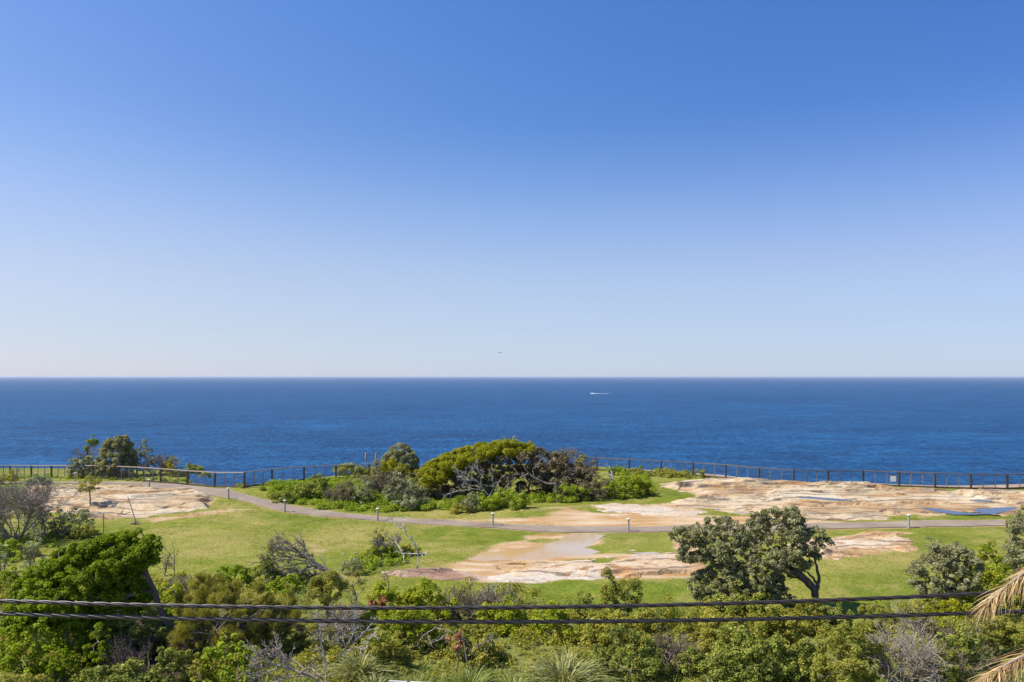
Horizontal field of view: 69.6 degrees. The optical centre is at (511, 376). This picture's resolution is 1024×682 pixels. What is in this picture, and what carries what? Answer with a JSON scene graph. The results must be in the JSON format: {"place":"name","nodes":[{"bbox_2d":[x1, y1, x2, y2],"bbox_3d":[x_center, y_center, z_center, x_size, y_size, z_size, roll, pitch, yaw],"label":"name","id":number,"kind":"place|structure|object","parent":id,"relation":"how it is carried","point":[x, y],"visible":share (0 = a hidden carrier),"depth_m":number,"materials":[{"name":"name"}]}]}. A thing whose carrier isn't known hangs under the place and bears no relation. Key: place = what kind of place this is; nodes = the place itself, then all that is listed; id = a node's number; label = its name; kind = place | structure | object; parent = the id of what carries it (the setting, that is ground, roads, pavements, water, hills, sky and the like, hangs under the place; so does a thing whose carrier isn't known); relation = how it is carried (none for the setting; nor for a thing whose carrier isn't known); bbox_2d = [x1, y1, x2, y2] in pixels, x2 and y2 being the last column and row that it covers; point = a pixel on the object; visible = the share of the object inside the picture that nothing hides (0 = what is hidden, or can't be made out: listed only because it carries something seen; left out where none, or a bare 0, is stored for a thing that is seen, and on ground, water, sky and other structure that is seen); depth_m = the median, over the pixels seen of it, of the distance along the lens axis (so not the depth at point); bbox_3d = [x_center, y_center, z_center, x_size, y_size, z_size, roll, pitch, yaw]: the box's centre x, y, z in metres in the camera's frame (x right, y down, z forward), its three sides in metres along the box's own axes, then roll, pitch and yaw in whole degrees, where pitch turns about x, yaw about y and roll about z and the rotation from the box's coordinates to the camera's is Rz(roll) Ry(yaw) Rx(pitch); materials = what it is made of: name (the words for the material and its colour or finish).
{"place":"outdoors","nodes":[
{"label":"outdoors","id":0,"kind":"place"},
{"bbox_2d":[0,589,1022,609],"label":"power cable","id":1,"kind":"object","parent":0,"point":[511,607],"visible":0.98,"depth_m":8.38,"materials":[{"name":"rubber"}]},
{"bbox_2d":[0,377,1023,485],"bbox_3d":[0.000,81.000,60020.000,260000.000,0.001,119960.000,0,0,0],"label":"sea","id":2,"kind":"structure","parent":0,"point":[970,425],"depth_m":1312.33,"materials":[{"name":"liquid"}]},
{"bbox_2d":[0,464,1023,681],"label":"ground","id":3,"kind":"structure","parent":0,"point":[461,550],"depth_m":48.12,"materials":[{"name":"plant"}]},
{"bbox_2d":[0,538,41,558],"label":"bush","id":4,"kind":"object","parent":3,"relation":"on","point":[12,543],"visible":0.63,"depth_m":44.65,"materials":[{"name":"green plant"}]},
{"bbox_2d":[0,670,52,681],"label":"bush","id":5,"kind":"object","parent":3,"relation":"on","point":[5,676],"visible":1,"depth_m":24.38,"materials":[{"name":"green plant"}]},
{"bbox_2d":[0,604,61,679],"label":"tea tree bush","id":6,"kind":"object","parent":3,"relation":"on","point":[14,664],"visible":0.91,"depth_m":26.92,"materials":[{"name":"green plant"}]},
{"bbox_2d":[18,534,46,569],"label":"pale sapling","id":7,"kind":"object","parent":3,"relation":"on","point":[27,553],"visible":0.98,"depth_m":41.10,"materials":[{"name":"green plant"}]},
{"bbox_2d":[0,467,83,539],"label":"leafless shrub","id":8,"kind":"object","parent":3,"relation":"on","point":[39,499],"visible":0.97,"depth_m":48.76,"materials":[{"name":"plant"}]},
{"bbox_2d":[41,645,84,681],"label":"tea tree bush","id":9,"kind":"object","parent":3,"relation":"on","point":[52,665],"visible":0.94,"depth_m":26.51,"materials":[{"name":"green plant"}]},
{"bbox_2d":[50,617,91,660],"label":"tea tree bush","id":10,"kind":"object","parent":3,"relation":"on","point":[77,644],"visible":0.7,"depth_m":28.63,"materials":[{"name":"green plant"}]},
{"bbox_2d":[47,507,96,537],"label":"pale shrub","id":11,"kind":"object","parent":3,"relation":"on","point":[84,515],"visible":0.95,"depth_m":50.09,"materials":[{"name":"green plant"}]},
{"bbox_2d":[66,455,95,476],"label":"coastal shrub","id":12,"kind":"object","parent":3,"relation":"on","point":[75,464],"visible":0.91,"depth_m":82.68,"materials":[{"name":"green plant"}]},
{"bbox_2d":[0,527,184,650],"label":"windswept tree","id":13,"kind":"object","parent":3,"relation":"on","point":[111,569],"visible":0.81,"depth_m":29.31,"materials":[{"name":"green plant"}]},
{"bbox_2d":[82,622,117,666],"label":"tea tree bush","id":14,"kind":"object","parent":3,"relation":"on","point":[98,658],"visible":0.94,"depth_m":28.17,"materials":[{"name":"green plant"}]},
{"bbox_2d":[94,435,138,477],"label":"coastal banksia","id":15,"kind":"object","parent":3,"relation":"on","point":[122,445],"visible":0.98,"depth_m":81.44,"materials":[{"name":"green plant"}]},
{"bbox_2d":[20,483,213,519],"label":"rock platform","id":16,"kind":"object","parent":3,"relation":"on","point":[109,501],"visible":0.68,"depth_m":62.30,"materials":[{"name":"stone"}]},
{"bbox_2d":[79,656,176,681],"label":"dark shrub","id":17,"kind":"object","parent":3,"relation":"on","point":[115,674],"visible":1,"depth_m":24.96,"materials":[{"name":"green plant"}]},
{"bbox_2d":[90,608,187,660],"bbox_3d":[-15.064,10.267,29.719,3.136,2.028,2.774,0,0,36],"label":"dark shrub","id":18,"kind":"object","parent":3,"relation":"on","point":[133,629],"visible":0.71,"depth_m":29.33,"materials":[{"name":"green plant"}]},
{"bbox_2d":[99,631,194,674],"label":"dead branches","id":19,"kind":"object","parent":3,"relation":"on","point":[121,656],"visible":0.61,"depth_m":28.00,"materials":[{"name":"grey plant"}]},
{"bbox_2d":[136,452,181,475],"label":"twiggy shrub","id":20,"kind":"object","parent":3,"relation":"on","point":[157,460],"visible":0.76,"depth_m":82.16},
{"bbox_2d":[140,582,186,614],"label":"leafy bush","id":21,"kind":"object","parent":3,"relation":"on","point":[166,594],"visible":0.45,"depth_m":33.95,"materials":[{"name":"green plant"}]},
{"bbox_2d":[150,646,197,681],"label":"dark shrub","id":22,"kind":"object","parent":3,"relation":"on","point":[164,663],"visible":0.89,"depth_m":26.29,"materials":[{"name":"green plant"}]},
{"bbox_2d":[0,463,373,487],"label":"fence","id":23,"kind":"object","parent":3,"relation":"on","point":[170,477],"visible":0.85,"depth_m":77.72,"materials":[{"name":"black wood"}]},
{"bbox_2d":[188,652,219,681],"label":"leafy bush","id":24,"kind":"object","parent":3,"relation":"on","point":[198,668],"visible":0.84,"depth_m":26.04,"materials":[{"name":"green plant"}]},
{"bbox_2d":[166,570,279,669],"bbox_3d":[-11.583,9.488,29.035,3.835,3.607,3.749,0,0,39],"label":"feathery bush","id":25,"kind":"object","parent":3,"relation":"on","point":[183,631],"visible":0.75,"depth_m":28.66,"materials":[{"name":"green plant"}]},
{"bbox_2d":[200,631,260,681],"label":"yellow bush","id":26,"kind":"object","parent":3,"relation":"on","point":[232,648],"visible":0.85,"depth_m":26.10,"materials":[{"name":"green plant"}]},
{"bbox_2d":[214,564,254,585],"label":"bush","id":27,"kind":"object","parent":3,"relation":"on","point":[241,570],"visible":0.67,"depth_m":38.09,"materials":[{"name":"green plant"}]},
{"bbox_2d":[250,554,277,583],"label":"dark shrub","id":28,"kind":"object","parent":3,"relation":"on","point":[264,567],"visible":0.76,"depth_m":38.01,"materials":[{"name":"green plant"}]},
{"bbox_2d":[238,579,308,656],"bbox_3d":[-9.683,9.649,29.737,2.768,3.204,2.572,0,0,41],"label":"feathery bush","id":29,"kind":"object","parent":3,"relation":"on","point":[269,598],"visible":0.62,"depth_m":29.40,"materials":[{"name":"green plant"}]},
{"bbox_2d":[254,617,301,655],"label":"dark shrub","id":30,"kind":"object","parent":3,"relation":"on","point":[289,642],"visible":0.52,"depth_m":29.47,"materials":[{"name":"green plant"}]},
{"bbox_2d":[264,573,304,595],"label":"bush","id":31,"kind":"object","parent":3,"relation":"on","point":[276,583],"visible":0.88,"depth_m":37.21,"materials":[{"name":"green plant"}]},
{"bbox_2d":[238,627,333,681],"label":"fallen branch","id":32,"kind":"object","parent":3,"relation":"on","point":[258,653],"visible":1,"depth_m":22.78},
{"bbox_2d":[246,530,348,585],"bbox_3d":[-11.093,9.671,38.740,5.238,3.281,2.960,0,0,0],"label":"leaning bush","id":33,"kind":"object","parent":3,"relation":"on","point":[285,541],"depth_m":38.62,"materials":[{"name":"plant"}]},
{"bbox_2d":[293,477,331,497],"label":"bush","id":34,"kind":"object","parent":3,"relation":"on","point":[301,491],"visible":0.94,"depth_m":65.50,"materials":[{"name":"green plant"}]},
{"bbox_2d":[306,569,347,639],"bbox_3d":[-7.822,9.717,30.948,1.593,3.207,1.619,0,0,42],"label":"tree","id":35,"kind":"object","parent":3,"relation":"on","point":[322,593],"visible":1,"depth_m":30.77,"materials":[{"name":"green plant"}]},
{"bbox_2d":[293,591,368,645],"bbox_3d":[-7.370,9.913,30.109,3.037,2.450,2.728,0,0,-13],"label":"twiggy shrub","id":36,"kind":"object","parent":3,"relation":"on","point":[346,628],"visible":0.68,"depth_m":29.83,"materials":[{"name":"plant"}]},
{"bbox_2d":[323,479,361,501],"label":"twiggy shrub","id":37,"kind":"object","parent":3,"relation":"on","point":[341,491],"visible":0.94,"depth_m":63.65,"materials":[{"name":"green plant"}]},
{"bbox_2d":[309,609,381,681],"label":"white stems","id":38,"kind":"object","parent":3,"relation":"on","point":[338,641],"visible":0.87,"depth_m":25.23,"materials":[{"name":"plant"}]},
{"bbox_2d":[0,468,695,590],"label":"weeds","id":39,"kind":"object","parent":3,"relation":"on","point":[370,564],"visible":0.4,"depth_m":47.45,"materials":[{"name":"green plant"}]},
{"bbox_2d":[311,647,400,681],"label":"strap leaf tuft","id":40,"kind":"object","parent":3,"relation":"on","point":[354,671],"visible":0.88,"depth_m":26.82,"materials":[{"name":"plant"}]},
{"bbox_2d":[347,580,411,629],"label":"leafy bush","id":41,"kind":"object","parent":3,"relation":"on","point":[392,594],"visible":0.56,"depth_m":31.74,"materials":[{"name":"green plant"}]},
{"bbox_2d":[350,626,413,674],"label":"leafy bush","id":42,"kind":"object","parent":3,"relation":"on","point":[403,651],"visible":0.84,"depth_m":27.61,"materials":[{"name":"green plant"}]},
{"bbox_2d":[353,459,411,496],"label":"twiggy shrub","id":43,"kind":"object","parent":3,"relation":"on","point":[377,487],"visible":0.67,"depth_m":65.75,"materials":[{"name":"green plant"}]},
{"bbox_2d":[381,469,419,503],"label":"pale shrub","id":44,"kind":"object","parent":3,"relation":"on","point":[399,484],"visible":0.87,"depth_m":62.73,"materials":[{"name":"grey plant"}]},
{"bbox_2d":[381,442,420,478],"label":"coastal banksia","id":45,"kind":"object","parent":3,"relation":"on","point":[398,454],"visible":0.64,"depth_m":69.81,"materials":[{"name":"green plant"}]},
{"bbox_2d":[367,604,447,655],"bbox_3d":[-4.289,10.180,29.944,3.328,2.148,2.208,0,0,-15],"label":"leafy bush","id":46,"kind":"object","parent":3,"relation":"on","point":[409,614],"visible":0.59,"depth_m":29.55,"materials":[{"name":"green plant"}]},
{"bbox_2d":[395,577,459,618],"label":"leafy bush","id":47,"kind":"object","parent":3,"relation":"on","point":[414,598],"visible":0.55,"depth_m":32.68,"materials":[{"name":"green plant"}]},
{"bbox_2d":[379,567,488,582],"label":"rock platform","id":48,"kind":"object","parent":3,"relation":"on","point":[441,573],"visible":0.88,"depth_m":41.00,"materials":[{"name":"stone"}]},
{"bbox_2d":[259,473,653,512],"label":"weeds","id":49,"kind":"object","parent":3,"relation":"on","point":[378,500],"visible":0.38,"depth_m":64.35,"materials":[{"name":"green plant"}]},
{"bbox_2d":[437,624,500,667],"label":"leafy bush","id":50,"kind":"object","parent":3,"relation":"on","point":[479,633],"visible":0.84,"depth_m":28.53,"materials":[{"name":"green plant"}]},
{"bbox_2d":[436,582,502,619],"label":"twiggy shrub","id":51,"kind":"object","parent":3,"relation":"on","point":[463,602],"visible":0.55,"depth_m":33.68,"materials":[{"name":"plant"}]},
{"bbox_2d":[442,459,501,496],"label":"bleached tree","id":52,"kind":"object","parent":3,"relation":"on","point":[475,485],"visible":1,"depth_m":64.00,"materials":[{"name":"grey wood"}]},
{"bbox_2d":[435,664,511,681],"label":"strap leaf tuft","id":53,"kind":"object","parent":3,"relation":"on","point":[469,676],"visible":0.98,"depth_m":25.99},
{"bbox_2d":[415,439,535,494],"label":"windswept thicket","id":54,"kind":"object","parent":3,"relation":"on","point":[440,468],"visible":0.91,"depth_m":66.94,"materials":[{"name":"green plant"}]},
{"bbox_2d":[475,594,526,636],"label":"leafy bush","id":55,"kind":"object","parent":3,"relation":"on","point":[507,615],"visible":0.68,"depth_m":32.01,"materials":[{"name":"green plant"}]},
{"bbox_2d":[418,446,593,498],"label":"twiggy thicket","id":56,"kind":"object","parent":3,"relation":"on","point":[491,467],"visible":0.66,"depth_m":67.03,"materials":[{"name":"grey plant"}]},
{"bbox_2d":[487,487,530,510],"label":"bush","id":57,"kind":"object","parent":3,"relation":"on","point":[515,503],"visible":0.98,"depth_m":61.05,"materials":[{"name":"green plant"}]},
{"bbox_2d":[0,563,1023,681],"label":"undergrowth","id":58,"kind":"object","parent":3,"relation":"on","point":[247,595],"visible":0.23,"depth_m":29.76,"materials":[{"name":"green plant"}]},
{"bbox_2d":[470,533,604,560],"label":"puddle","id":59,"kind":"object","parent":3,"relation":"on","point":[572,545],"visible":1,"depth_m":47.16,"materials":[{"name":"liquid"}]},
{"bbox_2d":[526,600,580,644],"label":"leafy bush","id":60,"kind":"object","parent":3,"relation":"on","point":[560,615],"visible":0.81,"depth_m":30.82,"materials":[{"name":"green plant"}]},
{"bbox_2d":[487,575,622,582],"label":"rock platform","id":61,"kind":"object","parent":3,"relation":"on","point":[516,579],"visible":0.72,"depth_m":40.25,"materials":[{"name":"stone"}]},
{"bbox_2d":[520,446,590,492],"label":"twiggy shrub","id":62,"kind":"object","parent":3,"relation":"on","point":[570,452],"visible":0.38,"depth_m":68.11,"materials":[{"name":"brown plant"}]},
{"bbox_2d":[546,482,590,502],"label":"bush","id":63,"kind":"object","parent":3,"relation":"on","point":[570,496],"visible":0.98,"depth_m":64.47,"materials":[{"name":"green plant"}]},
{"bbox_2d":[507,649,633,681],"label":"strap leaf tuft","id":64,"kind":"object","parent":3,"relation":"on","point":[565,671],"visible":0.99,"depth_m":25.95,"materials":[{"name":"plant"}]},
{"bbox_2d":[573,473,610,499],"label":"twiggy shrub","id":65,"kind":"object","parent":3,"relation":"on","point":[596,485],"visible":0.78,"depth_m":65.21,"materials":[{"name":"green plant"}]},
{"bbox_2d":[492,552,716,577],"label":"rock platform","id":66,"kind":"object","parent":3,"relation":"on","point":[657,564],"visible":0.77,"depth_m":41.77,"materials":[{"name":"beige stone"}]},
{"bbox_2d":[579,608,642,649],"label":"leafy bush","id":67,"kind":"object","parent":3,"relation":"on","point":[602,635],"visible":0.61,"depth_m":29.99,"materials":[{"name":"green plant"}]},
{"bbox_2d":[599,566,643,616],"bbox_3d":[4.793,9.863,32.225,1.976,3.028,1.536,0,0,0],"label":"banksia sapling","id":68,"kind":"object","parent":3,"relation":"on","point":[630,599],"visible":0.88,"depth_m":32.11,"materials":[{"name":"green plant"}]},
{"bbox_2d":[589,624,664,681],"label":"dark shrub","id":69,"kind":"object","parent":3,"relation":"on","point":[644,651],"visible":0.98,"depth_m":26.62,"materials":[{"name":"green plant"}]},
{"bbox_2d":[614,471,656,496],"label":"leafy bush","id":70,"kind":"object","parent":3,"relation":"on","point":[638,482],"visible":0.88,"depth_m":67.15,"materials":[{"name":"green plant"}]},
{"bbox_2d":[624,610,672,640],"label":"leafy bush","id":71,"kind":"object","parent":3,"relation":"on","point":[646,614],"visible":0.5,"depth_m":30.90,"materials":[{"name":"green plant"}]},
{"bbox_2d":[590,503,707,516],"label":"rock platform","id":72,"kind":"object","parent":3,"relation":"on","point":[643,510],"visible":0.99,"depth_m":60.69,"materials":[{"name":"stone"}]},
{"bbox_2d":[649,625,704,671],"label":"twiggy shrub","id":73,"kind":"object","parent":3,"relation":"on","point":[674,649],"visible":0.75,"depth_m":27.47,"materials":[{"name":"plant"}]},
{"bbox_2d":[668,645,704,679],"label":"dark shrub","id":74,"kind":"object","parent":3,"relation":"on","point":[694,656],"visible":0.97,"depth_m":26.64,"materials":[{"name":"green plant"}]},
{"bbox_2d":[670,599,744,652],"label":"leafy bush","id":75,"kind":"object","parent":3,"relation":"on","point":[709,629],"visible":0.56,"depth_m":29.82,"materials":[{"name":"green plant"}]},
{"bbox_2d":[709,585,787,617],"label":"dark shrub","id":76,"kind":"object","parent":3,"relation":"on","point":[738,596],"visible":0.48,"depth_m":33.23,"materials":[{"name":"green plant"}]},
{"bbox_2d":[667,505,835,609],"bbox_3d":[11.306,8.651,34.794,7.358,5.169,3.920,0,0,23],"label":"banksia tree","id":77,"kind":"object","parent":3,"relation":"on","point":[739,569],"visible":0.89,"depth_m":34.39,"materials":[{"name":"green plant"}]},
{"bbox_2d":[696,623,810,681],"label":"dark shrub","id":78,"kind":"object","parent":3,"relation":"on","point":[719,656],"visible":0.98,"depth_m":25.70,"materials":[{"name":"green plant"}]},
{"bbox_2d":[716,590,806,658],"bbox_3d":[10.000,9.869,29.341,3.880,2.576,2.510,0,0,0],"label":"leafy bush","id":79,"kind":"object","parent":3,"relation":"on","point":[763,627],"visible":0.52,"depth_m":29.24,"materials":[{"name":"green plant"}]},
{"bbox_2d":[545,456,1023,489],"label":"timber fence","id":80,"kind":"object","parent":3,"relation":"on","point":[805,477],"visible":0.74,"depth_m":73.88,"materials":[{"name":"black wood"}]},
{"bbox_2d":[768,597,823,635],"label":"leafy bush","id":81,"kind":"object","parent":3,"relation":"on","point":[809,623],"visible":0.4,"depth_m":31.31,"materials":[{"name":"green plant"}]},
{"bbox_2d":[776,638,825,681],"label":"dark shrub","id":82,"kind":"object","parent":3,"relation":"on","point":[794,665],"visible":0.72,"depth_m":25.71,"materials":[{"name":"green plant"}]},
{"bbox_2d":[814,602,854,636],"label":"dark shrub","id":83,"kind":"object","parent":3,"relation":"on","point":[830,610],"visible":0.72,"depth_m":31.19,"materials":[{"name":"green plant"}]},
{"bbox_2d":[660,477,1023,520],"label":"rock platform","id":84,"kind":"object","parent":3,"relation":"on","point":[869,501],"visible":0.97,"depth_m":64.99,"materials":[{"name":"stone"}]},
{"bbox_2d":[783,530,918,559],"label":"rock platform","id":85,"kind":"object","parent":3,"relation":"on","point":[876,541],"visible":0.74,"depth_m":47.42,"materials":[{"name":"beige stone"}]},
{"bbox_2d":[809,622,898,681],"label":"olive bush","id":86,"kind":"object","parent":3,"relation":"on","point":[822,667],"visible":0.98,"depth_m":24.94,"materials":[{"name":"green plant"}]},
{"bbox_2d":[855,596,894,631],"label":"olive bush","id":87,"kind":"object","parent":3,"relation":"on","point":[875,608],"visible":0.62,"depth_m":31.63,"materials":[{"name":"green plant"}]},
{"bbox_2d":[854,613,958,681],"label":"twiggy shrub","id":88,"kind":"object","parent":3,"relation":"on","point":[921,657],"visible":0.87,"depth_m":25.27,"materials":[{"name":"plant"}]},
{"bbox_2d":[883,599,940,636],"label":"twiggy shrub","id":89,"kind":"object","parent":3,"relation":"on","point":[904,605],"visible":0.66,"depth_m":31.22,"materials":[{"name":"green plant"}]},
{"bbox_2d":[900,644,961,681],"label":"leafy bush","id":90,"kind":"object","parent":3,"relation":"on","point":[954,668],"visible":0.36,"depth_m":25.70,"materials":[{"name":"green plant"}]},
{"bbox_2d":[904,536,984,607],"bbox_3d":[20.022,9.348,34.087,2.930,3.836,3.005,0,0,-44],"label":"coastal banksia","id":91,"kind":"object","parent":3,"relation":"on","point":[945,559],"visible":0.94,"depth_m":33.79,"materials":[{"name":"green plant"}]},
{"bbox_2d":[915,598,977,632],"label":"yellow bush","id":92,"kind":"object","parent":3,"relation":"on","point":[954,605],"visible":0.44,"depth_m":31.83,"materials":[{"name":"green plant"}]},
{"bbox_2d":[914,615,998,669],"bbox_3d":[17.293,10.103,28.082,2.789,2.033,2.646,0,0,-25],"label":"twiggy shrub","id":93,"kind":"object","parent":3,"relation":"on","point":[977,648],"visible":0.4,"depth_m":28.09,"materials":[{"name":"green plant"}]},
{"bbox_2d":[925,623,995,681],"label":"dark shrub","id":94,"kind":"object","parent":3,"relation":"on","point":[963,642],"visible":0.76,"depth_m":26.38,"materials":[{"name":"green plant"}]},
{"bbox_2d":[943,560,1023,610],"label":"leafy bush","id":95,"kind":"object","parent":3,"relation":"on","point":[996,575],"visible":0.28,"depth_m":34.66,"materials":[{"name":"green plant"}]},
{"bbox_2d":[968,541,1005,574],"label":"leafy bush","id":96,"kind":"object","parent":3,"relation":"on","point":[985,548],"visible":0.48,"depth_m":40.40,"materials":[{"name":"green plant"}]},
{"bbox_2d":[962,603,1023,666],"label":"olive bush","id":97,"kind":"object","parent":3,"relation":"on","point":[1008,634],"visible":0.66,"depth_m":28.39,"materials":[{"name":"green plant"}]},
{"bbox_2d":[968,565,1023,681],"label":"palm tree","id":98,"kind":"object","parent":3,"relation":"on","point":[994,674],"visible":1,"depth_m":6.96,"materials":[{"name":"grey plant"}]},
{"bbox_2d":[1001,504,1023,574],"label":"coastal banksia","id":99,"kind":"object","parent":3,"relation":"on","point":[1015,525],"visible":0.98,"depth_m":36.04,"materials":[{"name":"green plant"}]},
{"bbox_2d":[0,609,1023,623],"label":"power cable","id":100,"kind":"object","parent":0,"point":[568,621],"visible":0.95,"depth_m":8.38,"materials":[{"name":"rubber"}]},
{"bbox_2d":[0,0,1023,376],"label":"sky","id":101,"kind":"structure","parent":0,"point":[189,188],"materials":[{"name":"blue"}]},
{"bbox_2d":[5,481,1023,532],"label":"path","id":102,"kind":"structure","parent":0,"point":[234,495],"depth_m":55.83,"materials":[{"name":"concrete"}]},
{"bbox_2d":[48,583,1023,681],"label":"long grass","id":103,"kind":"structure","parent":0,"point":[299,599],"depth_m":27.13,"materials":[{"name":"green plant"}]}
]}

